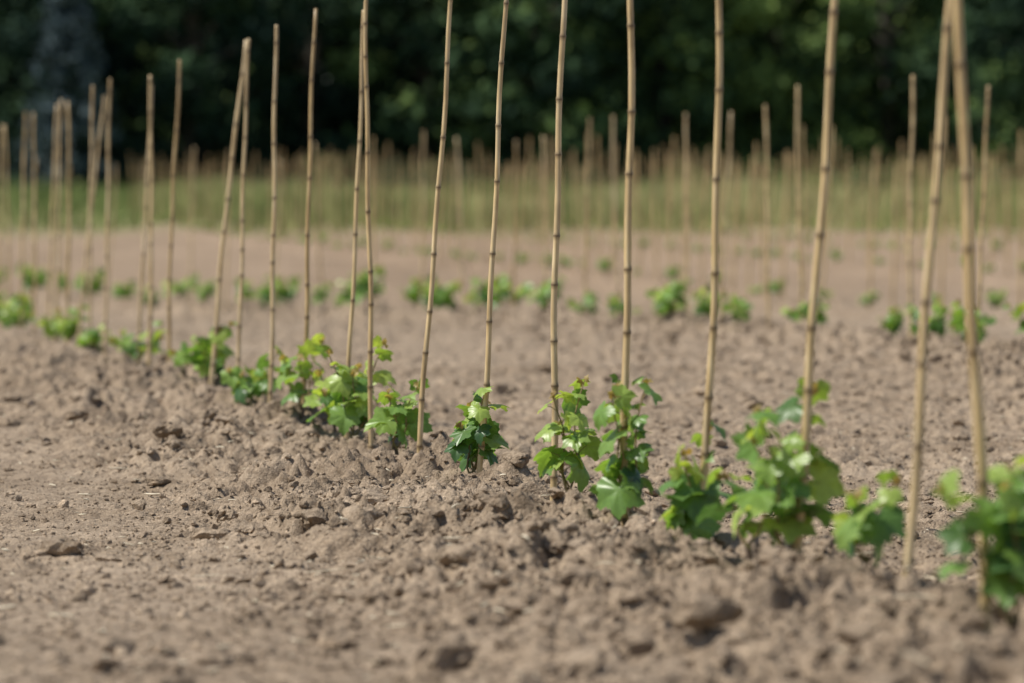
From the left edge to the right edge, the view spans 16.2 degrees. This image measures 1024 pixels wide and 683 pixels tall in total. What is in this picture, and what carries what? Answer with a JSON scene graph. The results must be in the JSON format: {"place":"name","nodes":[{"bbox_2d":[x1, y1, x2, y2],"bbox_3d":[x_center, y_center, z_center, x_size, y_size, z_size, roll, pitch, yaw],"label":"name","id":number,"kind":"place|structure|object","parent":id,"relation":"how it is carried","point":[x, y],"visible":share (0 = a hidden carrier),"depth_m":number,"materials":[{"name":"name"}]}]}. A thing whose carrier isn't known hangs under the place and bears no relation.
{"place":"outdoors","nodes":[
{"label":"outdoors","id":0,"kind":"place"},
{"bbox_2d":[0,177,1023,682],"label":"ground","id":1,"kind":"structure","parent":0,"point":[846,281],"depth_m":13.25,"materials":[{"name":"soil"}]},
{"bbox_2d":[3,125,9,305],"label":"bamboo stake","id":2,"kind":"object","parent":1,"relation":"on","point":[8,264],"visible":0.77,"depth_m":25.78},
{"bbox_2d":[0,293,32,328],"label":"grapevine","id":3,"kind":"object","parent":1,"relation":"on","point":[10,318],"visible":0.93,"depth_m":25.10,"materials":[{"name":"green plant"}]},
{"bbox_2d":[0,0,44,183],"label":"deciduous tree","id":4,"kind":"object","parent":1,"relation":"on","point":[9,72],"visible":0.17,"depth_m":157.13,"materials":[{"name":"green plant"}]},
{"bbox_2d":[19,112,26,328],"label":"bamboo stake","id":5,"kind":"object","parent":1,"relation":"on","point":[22,228],"visible":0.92,"depth_m":24.96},
{"bbox_2d":[18,263,48,292],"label":"grapevine","id":6,"kind":"object","parent":1,"relation":"on","point":[42,276],"visible":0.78,"depth_m":41.70,"materials":[{"name":"green plant"}]},
{"bbox_2d":[32,113,36,334],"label":"bamboo stake","id":7,"kind":"object","parent":1,"relation":"on","point":[35,248],"visible":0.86,"depth_m":24.00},
{"bbox_2d":[3,2,95,185],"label":"deciduous tree","id":8,"kind":"object","parent":1,"relation":"on","point":[39,177],"depth_m":168.57,"materials":[{"name":"green plant"}]},
{"bbox_2d":[46,104,57,335],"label":"bamboo stake","id":9,"kind":"object","parent":1,"relation":"on","point":[51,235],"visible":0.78,"depth_m":23.18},
{"bbox_2d":[53,99,61,340],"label":"bamboo stake","id":10,"kind":"object","parent":1,"relation":"on","point":[58,218],"visible":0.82,"depth_m":22.69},
{"bbox_2d":[31,304,83,341],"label":"grapevine","id":11,"kind":"object","parent":1,"relation":"on","point":[52,329],"visible":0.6,"depth_m":22.43,"materials":[{"name":"green plant"}]},
{"bbox_2d":[66,101,70,343],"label":"bamboo stake","id":12,"kind":"object","parent":1,"relation":"on","point":[69,244],"visible":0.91,"depth_m":21.91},
{"bbox_2d":[50,303,88,340],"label":"grapevine","id":13,"kind":"object","parent":1,"relation":"on","point":[68,327],"visible":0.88,"depth_m":21.79,"materials":[{"name":"green plant"}]},
{"bbox_2d":[8,0,136,194],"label":"blue spruce tree","id":14,"kind":"object","parent":1,"relation":"on","point":[73,12],"visible":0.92,"depth_m":149.39,"materials":[{"name":"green plant"}]},
{"bbox_2d":[0,0,154,188],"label":"deciduous tree","id":15,"kind":"object","parent":1,"relation":"on","point":[14,33],"visible":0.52,"depth_m":151.92,"materials":[{"name":"green plant"}]},
{"bbox_2d":[74,266,105,296],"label":"grapevine","id":16,"kind":"object","parent":1,"relation":"on","point":[97,285],"visible":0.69,"depth_m":40.47,"materials":[{"name":"green plant"}]},
{"bbox_2d":[88,85,93,333],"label":"bamboo stake","id":17,"kind":"object","parent":1,"relation":"on","point":[90,231],"visible":0.91,"depth_m":20.68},
{"bbox_2d":[77,96,105,340],"bbox_3d":[-2.498,-0.624,21.345,0.186,1.661,0.026,0,2,-6],"label":"bamboo stake","id":18,"kind":"object","parent":1,"relation":"on","point":[87,239],"visible":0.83,"depth_m":21.34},
{"bbox_2d":[76,323,111,350],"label":"grapevine","id":19,"kind":"object","parent":1,"relation":"on","point":[93,339],"visible":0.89,"depth_m":20.50,"materials":[{"name":"green plant"}]},
{"bbox_2d":[103,79,110,354],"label":"bamboo stake","id":20,"kind":"object","parent":1,"relation":"on","point":[106,237],"visible":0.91,"depth_m":19.97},
{"bbox_2d":[111,279,135,298],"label":"grapevine","id":21,"kind":"object","parent":1,"relation":"on","point":[120,290],"visible":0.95,"depth_m":39.70,"materials":[{"name":"green plant"}]},
{"bbox_2d":[107,321,166,359],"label":"grapevine","id":22,"kind":"object","parent":1,"relation":"on","point":[131,351],"visible":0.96,"depth_m":18.55,"materials":[{"name":"green plant"}]},
{"bbox_2d":[136,85,152,365],"bbox_3d":[-1.900,-0.499,18.541,0.108,1.641,0.022,0,2,11],"label":"bamboo stake","id":23,"kind":"object","parent":1,"relation":"on","point":[143,255],"visible":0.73,"depth_m":18.53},
{"bbox_2d":[147,75,153,365],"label":"bamboo stake","id":24,"kind":"object","parent":1,"relation":"on","point":[150,317],"visible":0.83,"depth_m":18.03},
{"bbox_2d":[167,60,180,363],"bbox_3d":[-1.636,-0.510,17.390,0.083,1.701,0.024,0,2,6],"label":"bamboo stake","id":25,"kind":"object","parent":1,"relation":"on","point":[169,278],"visible":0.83,"depth_m":17.38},
{"bbox_2d":[162,272,201,300],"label":"grapevine","id":26,"kind":"object","parent":1,"relation":"on","point":[180,288],"visible":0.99,"depth_m":38.36,"materials":[{"name":"green plant"}]},
{"bbox_2d":[167,335,198,378],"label":"grapevine","id":27,"kind":"object","parent":1,"relation":"on","point":[181,355],"visible":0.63,"depth_m":16.79,"materials":[{"name":"green plant"}]},
{"bbox_2d":[86,0,310,188],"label":"deciduous tree","id":28,"kind":"object","parent":1,"relation":"on","point":[204,127],"visible":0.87,"depth_m":152.68,"materials":[{"name":"green plant"}]},
{"bbox_2d":[98,0,305,182],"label":"deciduous tree","id":29,"kind":"object","parent":1,"relation":"on","point":[132,114],"visible":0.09,"depth_m":162.12,"materials":[{"name":"green plant"}]},
{"bbox_2d":[186,321,241,384],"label":"grapevine","id":30,"kind":"object","parent":1,"relation":"on","point":[200,360],"visible":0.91,"depth_m":16.05,"materials":[{"name":"green plant"}]},
{"bbox_2d":[209,40,246,384],"bbox_3d":[-1.264,-0.479,15.969,0.194,1.711,0.028,0,2,11],"label":"bamboo stake","id":31,"kind":"object","parent":1,"relation":"on","point":[218,298],"visible":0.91,"depth_m":15.96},
{"bbox_2d":[236,38,249,366],"bbox_3d":[-1.146,-0.442,15.254,0.080,1.681,0.022,0,2,-10],"label":"bamboo stake","id":32,"kind":"object","parent":1,"relation":"on","point":[239,326],"visible":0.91,"depth_m":15.25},
{"bbox_2d":[220,346,283,404],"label":"grapevine","id":33,"kind":"object","parent":1,"relation":"on","point":[239,383],"visible":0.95,"depth_m":14.59,"materials":[{"name":"green plant"}]},
{"bbox_2d":[244,273,284,310],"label":"grapevine","id":34,"kind":"object","parent":1,"relation":"on","point":[264,293],"visible":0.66,"depth_m":36.55,"materials":[{"name":"green plant"}]},
{"bbox_2d":[268,25,278,402],"bbox_3d":[-0.951,-0.417,14.329,0.058,1.681,0.025,1,2,30],"label":"bamboo stake","id":35,"kind":"object","parent":1,"relation":"on","point":[272,308],"visible":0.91,"depth_m":14.32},
{"bbox_2d":[275,276,303,307],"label":"grapevine","id":36,"kind":"object","parent":1,"relation":"on","point":[286,294],"visible":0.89,"depth_m":36.01,"materials":[{"name":"green plant"}]},
{"bbox_2d":[275,333,331,418],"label":"grapevine","id":37,"kind":"object","parent":1,"relation":"on","point":[288,376],"visible":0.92,"depth_m":13.52,"materials":[{"name":"green plant"}]},
{"bbox_2d":[301,9,317,411],"bbox_3d":[-0.767,-0.420,13.591,0.069,1.671,0.024,0,2,11],"label":"bamboo stake","id":38,"kind":"object","parent":1,"relation":"on","point":[307,283],"visible":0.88,"depth_m":13.58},
{"bbox_2d":[212,0,415,186],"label":"deciduous tree","id":39,"kind":"object","parent":1,"relation":"on","point":[291,136],"visible":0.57,"depth_m":156.38,"materials":[{"name":"green plant"}]},
{"bbox_2d":[314,143,322,302],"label":"bamboo stake","id":40,"kind":"object","parent":1,"relation":"on","point":[318,239],"visible":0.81,"depth_m":35.21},
{"bbox_2d":[217,0,445,187],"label":"deciduous tree","id":41,"kind":"object","parent":1,"relation":"on","point":[321,56],"visible":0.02,"depth_m":164.02,"materials":[{"name":"green plant"}]},
{"bbox_2d":[303,363,367,432],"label":"grapevine","id":42,"kind":"object","parent":1,"relation":"on","point":[322,392],"visible":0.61,"depth_m":12.96,"materials":[{"name":"green plant"}]},
{"bbox_2d":[334,273,364,304],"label":"grapevine","id":43,"kind":"object","parent":1,"relation":"on","point":[343,294],"visible":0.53,"depth_m":34.37,"materials":[{"name":"green plant"}]},
{"bbox_2d":[344,10,363,439],"bbox_3d":[-0.561,-0.317,12.712,0.095,1.701,0.027,0,2,14],"label":"bamboo stake","id":44,"kind":"object","parent":1,"relation":"on","point":[353,292],"visible":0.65,"depth_m":12.70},
{"bbox_2d":[315,335,396,438],"bbox_3d":[-0.541,0.206,12.452,0.259,0.458,0.202,1,2,26],"label":"grapevine","id":45,"kind":"object","parent":1,"relation":"on","point":[345,382],"visible":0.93,"depth_m":12.42,"materials":[{"name":"green plant"}]},
{"bbox_2d":[349,264,384,312],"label":"grapevine","id":46,"kind":"object","parent":1,"relation":"on","point":[362,288],"visible":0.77,"depth_m":33.88,"materials":[{"name":"green plant"}]},
{"bbox_2d":[363,0,373,449],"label":"bamboo stake","id":47,"kind":"object","parent":1,"relation":"on","point":[370,273],"visible":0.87,"depth_m":12.25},
{"bbox_2d":[371,137,374,308],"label":"bamboo stake","id":48,"kind":"object","parent":1,"relation":"on","point":[373,251],"visible":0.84,"depth_m":33.99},
{"bbox_2d":[364,378,432,454],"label":"grapevine","id":49,"kind":"object","parent":1,"relation":"on","point":[398,421],"visible":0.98,"depth_m":11.71,"materials":[{"name":"green plant"}]},
{"bbox_2d":[399,278,424,308],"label":"grapevine","id":50,"kind":"object","parent":1,"relation":"on","point":[413,294],"visible":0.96,"depth_m":33.10,"materials":[{"name":"green plant"}]},
{"bbox_2d":[420,131,424,306],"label":"bamboo stake","id":51,"kind":"object","parent":1,"relation":"on","point":[422,271],"visible":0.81,"depth_m":32.87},
{"bbox_2d":[306,0,549,185],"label":"deciduous tree","id":52,"kind":"object","parent":1,"relation":"on","point":[424,114],"visible":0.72,"depth_m":154.91,"materials":[{"name":"green plant"}]},
{"bbox_2d":[416,0,452,452],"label":"bamboo stake","id":53,"kind":"object","parent":1,"relation":"on","point":[425,352],"visible":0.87,"depth_m":11.43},
{"bbox_2d":[420,276,460,309],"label":"grapevine","id":54,"kind":"object","parent":1,"relation":"on","point":[443,297],"visible":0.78,"depth_m":32.25,"materials":[{"name":"green plant"}]},
{"bbox_2d":[456,138,463,311],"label":"bamboo stake","id":55,"kind":"object","parent":1,"relation":"on","point":[461,243],"visible":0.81,"depth_m":31.88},
{"bbox_2d":[444,386,508,473],"bbox_3d":[-0.101,0.318,10.632,0.220,0.376,0.180,2,2,42],"label":"grapevine","id":56,"kind":"object","parent":1,"relation":"on","point":[469,433],"visible":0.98,"depth_m":10.60,"materials":[{"name":"green plant"}]},
{"bbox_2d":[464,276,499,312],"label":"grapevine","id":57,"kind":"object","parent":1,"relation":"on","point":[482,293],"visible":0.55,"depth_m":31.48,"materials":[{"name":"green plant"}]},
{"bbox_2d":[378,0,595,183],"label":"deciduous tree","id":58,"kind":"object","parent":1,"relation":"on","point":[512,6],"visible":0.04,"depth_m":166.95,"materials":[{"name":"green plant"}]},
{"bbox_2d":[476,0,508,472],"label":"bamboo stake","id":59,"kind":"object","parent":1,"relation":"on","point":[489,321],"visible":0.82,"depth_m":10.58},
{"bbox_2d":[0,304,1023,682],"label":"soil clods","id":60,"kind":"object","parent":1,"relation":"on","point":[454,652],"visible":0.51,"depth_m":7.94,"materials":[{"name":"soil"}]},
{"bbox_2d":[0,352,1023,682],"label":"stones","id":61,"kind":"object","parent":1,"relation":"on","point":[184,614],"visible":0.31,"depth_m":8.02,"materials":[{"name":"stone"}]},
{"bbox_2d":[1,172,1023,234],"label":"meadow grass","id":62,"kind":"structure","parent":1,"relation":"on","point":[80,202],"depth_m":104.95,"materials":[{"name":"plant"}]},
{"bbox_2d":[1,153,1023,194],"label":"shrub thicket","id":63,"kind":"object","parent":1,"relation":"on","point":[392,176],"visible":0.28,"depth_m":148.67,"materials":[{"name":"green plant"}]},
{"bbox_2d":[1,0,1023,179],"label":"distant woodland","id":64,"kind":"object","parent":1,"relation":"on","point":[531,161],"visible":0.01,"depth_m":189.38,"materials":[{"name":"green plant"}]},
{"bbox_2d":[493,272,531,305],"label":"grapevine","id":65,"kind":"object","parent":1,"relation":"on","point":[502,285],"visible":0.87,"depth_m":30.93,"materials":[{"name":"green plant"}]},
{"bbox_2d":[512,140,516,307],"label":"bamboo stake","id":66,"kind":"object","parent":1,"relation":"on","point":[513,265],"visible":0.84,"depth_m":30.76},
{"bbox_2d":[542,136,547,311],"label":"bamboo stake","id":67,"kind":"object","parent":1,"relation":"on","point":[545,257],"visible":0.87,"depth_m":29.87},
{"bbox_2d":[402,0,688,183],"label":"deciduous tree","id":68,"kind":"object","parent":1,"relation":"on","point":[536,100],"visible":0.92,"depth_m":151.32,"materials":[{"name":"green plant"}]},
{"bbox_2d":[525,274,566,313],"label":"grapevine","id":69,"kind":"object","parent":1,"relation":"on","point":[539,297],"visible":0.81,"depth_m":29.84,"materials":[{"name":"green plant"}]},
{"bbox_2d":[550,0,567,500],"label":"bamboo stake","id":70,"kind":"object","parent":1,"relation":"on","point":[554,339],"visible":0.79,"depth_m":9.68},
{"bbox_2d":[533,375,609,492],"bbox_3d":[0.151,0.296,9.520,0.167,0.418,0.176,1,2,36],"label":"grapevine","id":71,"kind":"object","parent":1,"relation":"on","point":[580,441],"visible":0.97,"depth_m":9.50,"materials":[{"name":"green plant"}]},
{"bbox_2d":[130,117,1023,309],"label":"vineyard stakes","id":72,"kind":"object","parent":1,"relation":"on","point":[736,195],"visible":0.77,"depth_m":63.41,"materials":[{"name":"brown wood"}]},
{"bbox_2d":[139,213,1023,309],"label":"grapevine rows","id":73,"kind":"object","parent":1,"relation":"on","point":[605,265],"visible":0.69,"depth_m":59.68,"materials":[{"name":"green plant"}]},
{"bbox_2d":[567,289,599,314],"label":"grapevine","id":74,"kind":"object","parent":1,"relation":"on","point":[590,299],"visible":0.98,"depth_m":28.84,"materials":[{"name":"green plant"}]},
{"bbox_2d":[583,118,590,312],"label":"bamboo stake","id":75,"kind":"object","parent":1,"relation":"on","point":[586,201],"visible":0.87,"depth_m":29.00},
{"bbox_2d":[612,116,619,313],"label":"bamboo stake","id":76,"kind":"object","parent":1,"relation":"on","point":[615,237],"visible":0.84,"depth_m":28.13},
{"bbox_2d":[589,374,662,525],"bbox_3d":[0.281,0.312,8.924,0.185,0.461,0.199,0,2,0],"label":"grapevine","id":77,"kind":"object","parent":1,"relation":"on","point":[612,494],"visible":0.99,"depth_m":8.88,"materials":[{"name":"green plant"}]},
{"bbox_2d":[620,0,635,525],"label":"bamboo stake","id":78,"kind":"object","parent":1,"relation":"on","point":[627,269],"visible":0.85,"depth_m":8.90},
{"bbox_2d":[528,0,792,186],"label":"deciduous tree","id":79,"kind":"object","parent":1,"relation":"on","point":[639,23],"visible":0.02,"depth_m":162.56,"materials":[{"name":"green plant"}]},
{"bbox_2d":[646,275,691,320],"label":"grapevine","id":80,"kind":"object","parent":1,"relation":"on","point":[673,289],"visible":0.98,"depth_m":26.73,"materials":[{"name":"green plant"}]},
{"bbox_2d":[547,0,794,184],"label":"deciduous tree","id":81,"kind":"object","parent":1,"relation":"on","point":[683,23],"visible":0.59,"depth_m":153.85,"materials":[{"name":"green plant"}]},
{"bbox_2d":[684,114,689,315],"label":"bamboo stake","id":82,"kind":"object","parent":1,"relation":"on","point":[686,219],"visible":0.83,"depth_m":26.43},
{"bbox_2d":[657,420,731,540],"bbox_3d":[0.420,0.373,8.297,0.194,0.401,0.186,-1,2,-34],"label":"grapevine","id":83,"kind":"object","parent":1,"relation":"on","point":[689,498],"visible":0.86,"depth_m":8.25,"materials":[{"name":"green plant"}]},
{"bbox_2d":[692,283,727,322],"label":"grapevine","id":84,"kind":"object","parent":1,"relation":"on","point":[704,306],"visible":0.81,"depth_m":25.74,"materials":[{"name":"green plant"}]},
{"bbox_2d":[700,0,722,489],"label":"bamboo stake","id":85,"kind":"object","parent":1,"relation":"on","point":[708,396],"visible":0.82,"depth_m":8.23,"materials":[{"name":"wood"}]},
{"bbox_2d":[719,112,731,325],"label":"bamboo stake","id":86,"kind":"object","parent":1,"relation":"on","point":[725,230],"visible":0.89,"depth_m":25.60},
{"bbox_2d":[720,293,752,326],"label":"grapevine","id":87,"kind":"object","parent":1,"relation":"on","point":[737,312],"visible":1,"depth_m":24.84,"materials":[{"name":"green plant"}]},
{"bbox_2d":[644,0,843,172],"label":"deciduous tree","id":88,"kind":"object","parent":1,"relation":"on","point":[760,113],"visible":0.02,"depth_m":164.13,"materials":[{"name":"green plant"}]},
{"bbox_2d":[694,445,794,560],"bbox_3d":[0.510,0.391,7.841,0.223,0.337,0.158,2,2,39],"label":"grapevine","id":89,"kind":"object","parent":1,"relation":"on","point":[719,512],"visible":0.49,"depth_m":7.83,"materials":[{"name":"green plant"}]},
{"bbox_2d":[764,105,770,326],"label":"bamboo stake","id":90,"kind":"object","parent":1,"relation":"on","point":[768,231],"visible":0.93,"depth_m":24.47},
{"bbox_2d":[723,377,846,550],"bbox_3d":[0.583,0.316,7.528,0.278,0.476,0.220,-1,2,-26],"label":"grapevine","id":91,"kind":"object","parent":1,"relation":"on","point":[785,466],"visible":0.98,"depth_m":7.53,"materials":[{"name":"green plant"}]},
{"bbox_2d":[678,0,894,182],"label":"deciduous tree","id":92,"kind":"object","parent":1,"relation":"on","point":[763,13],"visible":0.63,"depth_m":155.26,"materials":[{"name":"green plant"}]},
{"bbox_2d":[795,85,803,319],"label":"bamboo stake","id":93,"kind":"object","parent":1,"relation":"on","point":[798,200],"visible":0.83,"depth_m":23.73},
{"bbox_2d":[798,300,829,325],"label":"grapevine","id":94,"kind":"object","parent":1,"relation":"on","point":[821,318],"visible":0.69,"depth_m":23.09,"materials":[{"name":"green plant"}]},
{"bbox_2d":[794,0,837,554],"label":"bamboo stake","id":95,"kind":"object","parent":1,"relation":"on","point":[811,328],"visible":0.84,"depth_m":7.51,"materials":[{"name":"wood"}]},
{"bbox_2d":[831,470,906,571],"bbox_3d":[0.699,0.399,7.049,0.146,0.289,0.205,0,2,0],"label":"grapevine","id":96,"kind":"object","parent":1,"relation":"on","point":[863,524],"visible":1,"depth_m":7.03,"materials":[{"name":"green plant"}]},
{"bbox_2d":[771,0,981,183],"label":"deciduous tree","id":97,"kind":"object","parent":1,"relation":"on","point":[892,100],"visible":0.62,"depth_m":157.42,"materials":[{"name":"green plant"}]},
{"bbox_2d":[877,307,903,336],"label":"grapevine","id":98,"kind":"object","parent":1,"relation":"on","point":[893,322],"visible":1,"depth_m":22.21,"materials":[{"name":"green plant"}]},
{"bbox_2d":[907,75,914,336],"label":"bamboo stake","id":99,"kind":"object","parent":1,"relation":"on","point":[910,202],"visible":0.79,"depth_m":21.70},
{"bbox_2d":[902,0,952,577],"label":"bamboo stake","id":100,"kind":"object","parent":1,"relation":"on","point":[918,445],"visible":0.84,"depth_m":6.88,"materials":[{"name":"wood"}]},
{"bbox_2d":[904,300,952,338],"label":"grapevine","id":101,"kind":"object","parent":1,"relation":"on","point":[937,326],"visible":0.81,"depth_m":21.39,"materials":[{"name":"green plant"}]},
{"bbox_2d":[843,0,1023,174],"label":"deciduous tree","id":102,"kind":"object","parent":1,"relation":"on","point":[968,71],"visible":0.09,"depth_m":167.04,"materials":[{"name":"green plant"}]},
{"bbox_2d":[914,0,1023,184],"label":"deciduous tree","id":103,"kind":"object","parent":1,"relation":"on","point":[1004,80],"visible":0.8,"depth_m":146.48,"materials":[{"name":"green plant"}]},
{"bbox_2d":[947,299,995,342],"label":"grapevine","id":104,"kind":"object","parent":1,"relation":"on","point":[957,323],"visible":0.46,"depth_m":20.41,"materials":[{"name":"green plant"}]},
{"bbox_2d":[952,0,991,631],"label":"bamboo stake","id":105,"kind":"object","parent":1,"relation":"on","point":[973,353],"visible":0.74,"depth_m":6.45,"materials":[{"name":"wood"}]},
{"bbox_2d":[931,456,1023,633],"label":"grapevine","id":106,"kind":"object","parent":1,"relation":"on","point":[1000,520],"visible":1,"depth_m":6.39,"materials":[{"name":"green plant"}]},
{"bbox_2d":[976,85,989,316],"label":"bamboo stake","id":107,"kind":"object","parent":1,"relation":"on","point":[983,204],"visible":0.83,"depth_m":20.54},
{"bbox_2d":[963,0,1023,175],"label":"deciduous tree","id":108,"kind":"object","parent":1,"relation":"on","point":[975,9],"visible":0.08,"depth_m":168.03,"materials":[{"name":"green plant"}]},
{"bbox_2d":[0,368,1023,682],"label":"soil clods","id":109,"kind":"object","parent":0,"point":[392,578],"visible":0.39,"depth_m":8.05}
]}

